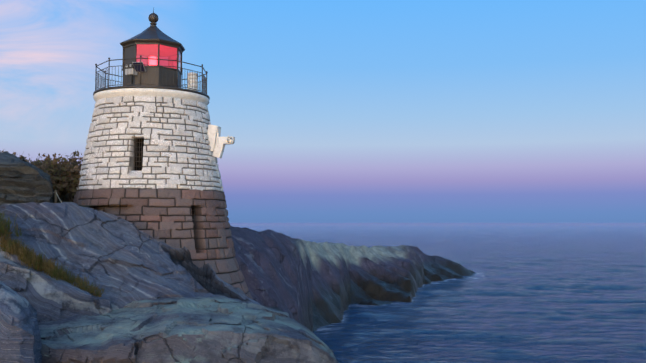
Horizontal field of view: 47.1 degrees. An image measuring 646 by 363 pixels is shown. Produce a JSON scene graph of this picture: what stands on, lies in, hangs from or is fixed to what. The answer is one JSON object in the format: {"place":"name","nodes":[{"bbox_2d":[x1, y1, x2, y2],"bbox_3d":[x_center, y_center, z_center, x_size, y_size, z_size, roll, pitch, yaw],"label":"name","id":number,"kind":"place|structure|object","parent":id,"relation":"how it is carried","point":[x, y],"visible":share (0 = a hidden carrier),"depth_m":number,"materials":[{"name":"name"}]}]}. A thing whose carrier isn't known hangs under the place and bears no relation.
{"place":"outdoors","nodes":[
{"label":"outdoors","id":0,"kind":"place"},
{"bbox_2d":[52,194,124,206],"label":"hill","id":1,"kind":"structure","parent":0,"point":[77,204],"depth_m":25.78,"materials":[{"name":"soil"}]},
{"bbox_2d":[0,152,53,204],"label":"outcrop rock","id":2,"kind":"object","parent":1,"relation":"on","point":[22,181],"visible":0.6,"depth_m":22.82,"materials":[{"name":"grey stone"}]},
{"bbox_2d":[0,150,82,201],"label":"shrub twigs","id":3,"kind":"object","parent":1,"relation":"on","point":[65,176],"visible":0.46,"depth_m":26.16,"materials":[{"name":"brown plant"}]},
{"bbox_2d":[53,190,61,202],"bbox_3d":[-9.815,0.604,25.192,4.139,1.057,0.149,-2,-4,38],"label":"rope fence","id":4,"kind":"object","parent":1,"relation":"on","point":[55,197],"visible":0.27,"depth_m":24.44,"materials":[{"name":"grey wood"}]},
{"bbox_2d":[0,202,260,304],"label":"rock slab","id":5,"kind":"object","parent":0,"point":[118,256],"visible":0.81,"depth_m":21.48,"materials":[{"name":"grey stone"}]},
{"bbox_2d":[0,0,645,222],"label":"sky","id":6,"kind":"structure","parent":0,"point":[335,111],"materials":[{"name":"blue"}]},
{"bbox_2d":[229,225,474,331],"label":"headland rock","id":7,"kind":"object","parent":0,"point":[312,286],"visible":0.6,"depth_m":50.33,"materials":[{"name":"grey stone"}]},
{"bbox_2d":[230,223,645,362],"bbox_3d":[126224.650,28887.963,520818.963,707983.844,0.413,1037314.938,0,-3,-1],"label":"sea","id":8,"kind":"structure","parent":0,"point":[550,293],"depth_m":58.97,"materials":[{"name":"liquid"}]},
{"bbox_3d":[-13.412,4.805,17.429,28.114,7.916,28.621,0,-3,-1],"label":"ground rock","id":9,"kind":"object","parent":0,"visible":0},
{"bbox_2d":[0,282,41,362],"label":"boulder","id":10,"kind":"object","parent":9,"relation":"on","point":[20,338],"visible":1,"depth_m":15.08,"materials":[{"name":"grey stone"}]},
{"bbox_2d":[0,255,111,322],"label":"ledge rock","id":11,"kind":"object","parent":9,"relation":"on","point":[48,297],"visible":0.38,"depth_m":18.65,"materials":[{"name":"grey stone"}]},
{"bbox_2d":[0,218,211,309],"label":"rock slab sides","id":12,"kind":"object","parent":9,"relation":"on","point":[119,303],"visible":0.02,"depth_m":19.67,"materials":[{"name":"grey stone"}]},
{"bbox_2d":[0,209,105,296],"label":"dry grass tufts","id":13,"kind":"object","parent":12,"relation":"on","point":[29,259],"visible":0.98,"depth_m":19.25,"materials":[{"name":"green plant"}]},
{"bbox_2d":[73,7,252,298],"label":"lighthouse tower","id":14,"kind":"structure","parent":9,"relation":"on","point":[156,142],"depth_m":25.28,"materials":[{"name":"stone"}]},
{"bbox_2d":[38,296,338,362],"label":"rock slab","id":15,"kind":"object","parent":9,"relation":"on","point":[200,329],"visible":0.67,"depth_m":16.44,"materials":[{"name":"grey stone"}]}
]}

